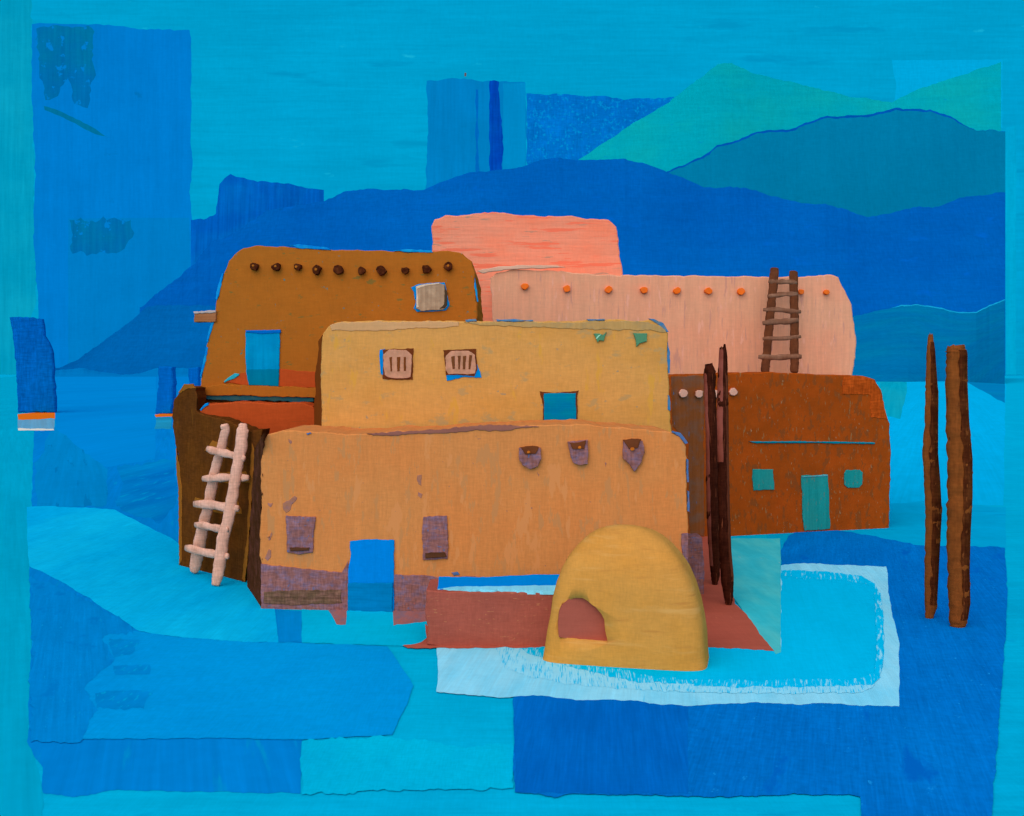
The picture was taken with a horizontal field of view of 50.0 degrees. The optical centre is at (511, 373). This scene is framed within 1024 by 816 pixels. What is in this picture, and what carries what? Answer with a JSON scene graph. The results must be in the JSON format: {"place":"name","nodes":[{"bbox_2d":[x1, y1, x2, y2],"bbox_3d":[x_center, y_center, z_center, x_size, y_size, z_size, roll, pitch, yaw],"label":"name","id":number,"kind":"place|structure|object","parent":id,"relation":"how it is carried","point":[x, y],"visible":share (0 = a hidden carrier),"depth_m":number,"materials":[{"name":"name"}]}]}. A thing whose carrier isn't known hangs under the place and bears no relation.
{"place":"outdoors","nodes":[
{"label":"outdoors","id":0,"kind":"place"},
{"bbox_2d":[0,376,43,815],"bbox_3d":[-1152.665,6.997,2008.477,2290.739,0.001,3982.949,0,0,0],"label":"ground","id":1,"kind":"structure","parent":0,"point":[20,790],"depth_m":31.58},
{"bbox_2d":[18,428,53,430],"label":"path","id":2,"kind":"structure","parent":0,"point":[40,429],"depth_m":136.52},
{"bbox_2d":[18,419,54,428],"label":"path","id":3,"kind":"structure","parent":0,"point":[39,423],"depth_m":149.91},
{"bbox_2d":[18,412,54,419],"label":"ground","id":4,"kind":"structure","parent":0,"point":[35,415],"depth_m":177.75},
{"bbox_2d":[34,427,107,506],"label":"ground","id":5,"kind":"structure","parent":0,"point":[69,473],"depth_m":74.37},
{"bbox_2d":[28,575,132,742],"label":"ground","id":6,"kind":"structure","parent":0,"point":[72,655],"depth_m":26.96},
{"bbox_2d":[55,377,156,466],"bbox_3d":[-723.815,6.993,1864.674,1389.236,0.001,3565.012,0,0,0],"label":"ground","id":7,"kind":"structure","parent":0,"point":[107,421],"depth_m":177.80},
{"bbox_2d":[95,690,152,709],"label":"ground","id":8,"kind":"structure","parent":0,"point":[124,699],"depth_m":23.49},
{"bbox_2d":[109,638,139,656],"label":"ground","id":9,"kind":"structure","parent":0,"point":[120,647],"depth_m":28.04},
{"bbox_2d":[55,368,201,376],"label":"hills","id":10,"kind":"structure","parent":0,"point":[84,372],"depth_m":2397.69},
{"bbox_2d":[113,664,150,674],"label":"ground","id":11,"kind":"structure","parent":0,"point":[132,669],"depth_m":25.87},
{"bbox_2d":[55,305,215,374],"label":"hills","id":12,"kind":"structure","parent":0,"point":[147,338],"depth_m":3034.65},
{"bbox_2d":[115,459,177,523],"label":"ground","id":13,"kind":"structure","parent":0,"point":[148,489],"depth_m":66.05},
{"bbox_2d":[27,506,277,641],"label":"path","id":14,"kind":"structure","parent":0,"point":[133,573],"depth_m":37.39,"materials":[{"name":"blue fabric"}]},
{"bbox_2d":[184,423,249,585],"bbox_3d":[-10.135,4.316,36.940,3.317,5.350,1.040,0,0,43],"label":"ladder","id":15,"kind":"object","parent":14,"relation":"on","point":[229,508],"visible":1,"depth_m":36.55,"materials":[{"name":"beige wood"}]},
{"bbox_2d":[154,417,171,428],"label":"path","id":16,"kind":"structure","parent":0,"point":[163,422],"depth_m":152.94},
{"bbox_2d":[155,413,172,416],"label":"ground","id":17,"kind":"structure","parent":0,"point":[164,415],"depth_m":181.96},
{"bbox_2d":[27,377,301,796],"bbox_3d":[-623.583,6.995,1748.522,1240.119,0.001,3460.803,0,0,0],"label":"ground","id":18,"kind":"structure","parent":0,"point":[84,767],"depth_m":19.93,"materials":[{"name":"blue fabric"}]},
{"bbox_2d":[172,384,269,581],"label":"adobe wall","id":19,"kind":"structure","parent":18,"relation":"on","point":[196,432],"depth_m":38.73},
{"bbox_2d":[200,401,313,433],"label":"adobe wall","id":20,"kind":"structure","parent":18,"relation":"on","point":[274,417],"depth_m":39.20,"materials":[{"name":"orange paint"}]},
{"bbox_2d":[188,367,200,385],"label":"mesa","id":21,"kind":"structure","parent":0,"point":[194,375],"depth_m":240.10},
{"bbox_2d":[32,631,412,739],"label":"ground","id":22,"kind":"structure","parent":0,"point":[198,688],"depth_m":24.24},
{"bbox_2d":[191,174,323,265],"bbox_3d":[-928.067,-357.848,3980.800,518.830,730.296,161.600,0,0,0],"label":"mesa","id":23,"kind":"structure","parent":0,"point":[242,202],"depth_m":3973.43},
{"bbox_2d":[276,609,301,641],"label":"ground","id":24,"kind":"structure","parent":0,"point":[289,623],"depth_m":30.41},
{"bbox_2d":[329,610,346,624],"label":"path","id":25,"kind":"structure","parent":0,"point":[339,616],"depth_m":31.51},
{"bbox_2d":[301,609,426,645],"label":"ground","id":26,"kind":"structure","parent":0,"point":[364,627],"depth_m":29.92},
{"bbox_2d":[300,735,513,794],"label":"ground","id":27,"kind":"structure","parent":0,"point":[339,765],"depth_m":19.53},
{"bbox_2d":[393,611,425,624],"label":"path","id":28,"kind":"structure","parent":0,"point":[403,617],"depth_m":31.38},
{"bbox_2d":[403,624,544,647],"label":"path","id":29,"kind":"structure","parent":0,"point":[423,644],"depth_m":27.98,"materials":[{"name":"brown fabric"}]},
{"bbox_2d":[0,0,1023,374],"bbox_3d":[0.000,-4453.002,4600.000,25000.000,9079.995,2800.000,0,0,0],"label":"sky","id":30,"kind":"structure","parent":0,"point":[134,134],"depth_m":6000.00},
{"bbox_2d":[0,375,1023,815],"bbox_3d":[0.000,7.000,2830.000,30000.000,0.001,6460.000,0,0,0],"label":"ground","id":31,"kind":"structure","parent":0,"point":[430,713],"depth_m":18.24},
{"bbox_2d":[10,317,56,412],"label":"mesa","id":32,"kind":"structure","parent":31,"relation":"on","point":[35,371],"depth_m":194.68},
{"bbox_2d":[155,366,176,413],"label":"mesa","id":33,"kind":"structure","parent":31,"relation":"on","point":[166,391],"depth_m":189.55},
{"bbox_2d":[194,244,482,402],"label":"adobe house","id":34,"kind":"structure","parent":31,"relation":"on","point":[275,314],"depth_m":41.00,"materials":[{"name":"paint"}]},
{"bbox_2d":[245,330,280,385],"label":"door","id":35,"kind":"structure","parent":34,"relation":"in","point":[262,349],"depth_m":40.93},
{"bbox_2d":[411,282,448,311],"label":"window","id":36,"kind":"structure","parent":34,"relation":"in","point":[429,297],"depth_m":40.88,"materials":[{"name":"beige paper"}]},
{"bbox_2d":[247,419,689,611],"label":"adobe house","id":37,"kind":"structure","parent":31,"relation":"on","point":[397,518],"depth_m":32.21,"materials":[{"name":"orange paint"}]},
{"bbox_2d":[286,515,315,553],"bbox_3d":[-6.268,4.795,32.566,0.921,1.153,0.239,0,0,5],"label":"window","id":38,"kind":"structure","parent":37,"relation":"in","point":[299,529],"depth_m":32.51,"materials":[{"name":"purple fabric"}]},
{"bbox_2d":[348,539,394,611],"bbox_3d":[-4.155,6.034,32.384,1.409,2.297,0.239,0,0,5],"label":"door","id":39,"kind":"structure","parent":37,"relation":"in","point":[371,564],"depth_m":32.29,"materials":[{"name":"blue fabric"}]},
{"bbox_2d":[422,516,448,559],"bbox_3d":[-2.257,4.822,32.221,0.807,1.306,0.239,0,0,5],"label":"window","id":40,"kind":"structure","parent":37,"relation":"in","point":[434,529],"depth_m":32.16,"materials":[{"name":"purple fabric"}]},
{"bbox_2d":[425,574,559,645],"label":"terrace","id":41,"kind":"structure","parent":31,"relation":"on","point":[490,611],"depth_m":28.08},
{"bbox_2d":[314,318,671,431],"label":"adobe house","id":42,"kind":"structure","parent":31,"relation":"on","point":[379,374],"depth_m":36.00,"materials":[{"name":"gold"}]},
{"bbox_2d":[379,348,413,379],"bbox_3d":[-3.788,-0.305,35.998,1.122,1.039,0.245,0,0,0],"label":"window","id":43,"kind":"structure","parent":42,"relation":"in","point":[395,364],"depth_m":35.90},
{"bbox_2d":[443,349,481,380],"bbox_3d":[-1.625,-0.280,35.998,1.257,1.050,0.245,0,0,0],"label":"window","id":44,"kind":"structure","parent":42,"relation":"in","point":[458,363],"depth_m":35.90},
{"bbox_2d":[540,390,578,419],"bbox_3d":[1.546,1.102,36.015,1.273,1.086,0.210,0,0,0],"label":"window","id":45,"kind":"structure","parent":42,"relation":"in","point":[559,405],"depth_m":35.91,"materials":[{"name":"blue paint"}]},
{"bbox_2d":[432,212,622,320],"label":"adobe house","id":46,"kind":"structure","parent":31,"relation":"on","point":[485,240],"depth_m":59.00,"materials":[{"name":"pink paint"}]},
{"bbox_2d":[543,524,708,670],"bbox_3d":[2.804,5.370,26.957,4.008,3.301,1.983,0,0,13],"label":"clay oven","id":47,"kind":"object","parent":31,"relation":"on","point":[626,596],"visible":1,"depth_m":26.07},
{"bbox_2d":[478,265,855,374],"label":"adobe house","id":48,"kind":"structure","parent":31,"relation":"on","point":[703,319],"depth_m":54.00,"materials":[{"name":"paint"}]},
{"bbox_2d":[922,334,941,618],"bbox_3d":[11.991,2.939,31.312,0.542,8.201,0.427,0,0,0],"label":"wooden pole","id":49,"kind":"object","parent":31,"relation":"on","point":[933,503],"visible":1,"depth_m":31.17,"materials":[{"name":"brown wood"}]},
{"bbox_2d":[140,157,1004,315],"bbox_3d":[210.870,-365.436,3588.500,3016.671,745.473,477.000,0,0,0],"label":"mountain","id":50,"kind":"structure","parent":0,"point":[950,256],"depth_m":3666.22,"materials":[{"name":"blue paper"}]},
{"bbox_2d":[514,696,688,793],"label":"ground","id":51,"kind":"structure","parent":0,"point":[566,745],"depth_m":20.52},
{"bbox_2d":[527,575,883,683],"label":"water","id":52,"kind":"structure","parent":0,"point":[828,629],"depth_m":28.21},
{"bbox_2d":[522,646,692,683],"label":"snow","id":53,"kind":"structure","parent":52,"relation":"on","point":[629,675],"depth_m":25.47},
{"bbox_2d":[694,673,879,687],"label":"snow","id":54,"kind":"structure","parent":52,"relation":"on","point":[871,679],"depth_m":24.72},
{"bbox_2d":[781,570,877,589],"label":"snow","id":55,"kind":"structure","parent":52,"relation":"on","point":[820,575],"depth_m":37.65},
{"bbox_2d":[874,592,883,675],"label":"snow","id":56,"kind":"structure","parent":52,"relation":"on","point":[879,617],"depth_m":29.48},
{"bbox_2d":[701,537,773,650],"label":"path","id":57,"kind":"structure","parent":0,"point":[732,625],"depth_m":30.69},
{"bbox_2d":[688,533,704,593],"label":"adobe wall","id":58,"kind":"structure","parent":57,"relation":"on","point":[695,557],"depth_m":34.60,"materials":[{"name":"purple fabric"}]},
{"bbox_2d":[704,363,719,584],"bbox_3d":[6.607,3.350,36.191,0.584,7.405,0.408,0,0,0],"label":"wooden pole","id":59,"kind":"object","parent":57,"relation":"on","point":[712,516],"visible":0.95,"depth_m":36.05,"materials":[{"name":"brown wood"}]},
{"bbox_2d":[717,344,733,604],"bbox_3d":[6.418,3.075,33.040,0.515,7.939,0.384,0,0,0],"label":"wooden pole","id":60,"kind":"object","parent":57,"relation":"on","point":[726,570],"visible":1,"depth_m":32.91,"materials":[{"name":"brown wood"}]},
{"bbox_2d":[731,538,780,653],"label":"path","id":61,"kind":"structure","parent":0,"point":[757,579],"depth_m":36.39,"materials":[{"name":"teal fabric"}]},
{"bbox_2d":[513,530,1007,815],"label":"ground","id":62,"kind":"structure","parent":0,"point":[928,746],"depth_m":21.81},
{"bbox_2d":[436,563,899,705],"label":"snow","id":63,"kind":"structure","parent":62,"relation":"on","point":[477,671],"depth_m":24.52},
{"bbox_2d":[496,647,665,692],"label":"snow","id":64,"kind":"structure","parent":63,"relation":"on","point":[520,660],"depth_m":25.48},
{"bbox_2d":[666,683,874,693],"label":"snow","id":65,"kind":"structure","parent":63,"relation":"on","point":[687,687],"depth_m":24.18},
{"bbox_2d":[945,344,972,627],"bbox_3d":[12.318,3.126,30.258,0.747,7.841,0.612,0,0,0],"label":"wooden pole","id":66,"kind":"object","parent":62,"relation":"on","point":[959,485],"visible":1,"depth_m":30.04,"materials":[{"name":"brown wood"}]},
{"bbox_2d":[579,62,1000,171],"bbox_3d":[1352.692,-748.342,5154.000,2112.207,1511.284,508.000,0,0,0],"label":"hills","id":67,"kind":"structure","parent":0,"point":[712,108],"depth_m":5264.08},
{"bbox_2d":[667,108,1004,216],"bbox_3d":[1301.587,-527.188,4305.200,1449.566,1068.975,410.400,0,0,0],"label":"hills","id":68,"kind":"structure","parent":0,"point":[888,162],"depth_m":4366.87,"materials":[{"name":"blue paper"}]},
{"bbox_2d":[767,501,1005,564],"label":"ground","id":69,"kind":"structure","parent":0,"point":[907,523],"depth_m":49.80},
{"bbox_2d":[668,372,890,536],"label":"adobe house","id":70,"kind":"structure","parent":69,"relation":"on","point":[809,452],"depth_m":48.17,"materials":[{"name":"orange paint"}]},
{"bbox_2d":[752,469,773,490],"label":"window","id":71,"kind":"structure","parent":70,"relation":"in","point":[762,479],"depth_m":47.62,"materials":[{"name":"teal paint"}]},
{"bbox_2d":[758,267,801,372],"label":"ladder","id":72,"kind":"object","parent":70,"relation":"on","point":[794,356],"visible":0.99,"depth_m":52.49,"materials":[{"name":"brown wood"}]},
{"bbox_2d":[801,474,830,530],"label":"door","id":73,"kind":"structure","parent":70,"relation":"in","point":[815,489],"depth_m":48.42,"materials":[{"name":"teal paint"}]},
{"bbox_2d":[844,470,862,487],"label":"window","id":74,"kind":"structure","parent":70,"relation":"in","point":[852,478],"depth_m":49.04,"materials":[{"name":"teal paint"}]},
{"bbox_2d":[880,382,906,418],"bbox_3d":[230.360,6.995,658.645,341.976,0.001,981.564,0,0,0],"label":"ground","id":75,"kind":"structure","parent":0,"point":[893,394],"depth_m":331.41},
{"bbox_2d":[852,300,1004,383],"bbox_3d":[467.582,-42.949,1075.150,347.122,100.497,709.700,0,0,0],"label":"hills","id":76,"kind":"structure","parent":0,"point":[891,344],"depth_m":1124.02,"materials":[{"name":"blue paper"}]},
{"bbox_2d":[887,381,1005,505],"bbox_3d":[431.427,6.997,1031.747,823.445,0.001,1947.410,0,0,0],"label":"ground","id":77,"kind":"structure","parent":0,"point":[987,411],"depth_m":104.97,"materials":[{"name":"blue fabric"}]},
{"bbox_2d":[893,299,1004,312],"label":"hills","id":78,"kind":"structure","parent":0,"point":[949,310],"depth_m":1499.62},
{"bbox_2d":[968,382,1004,402],"bbox_3d":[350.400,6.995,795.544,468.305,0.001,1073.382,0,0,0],"label":"ground","id":79,"kind":"structure","parent":0,"point":[996,391],"depth_m":506.23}
]}

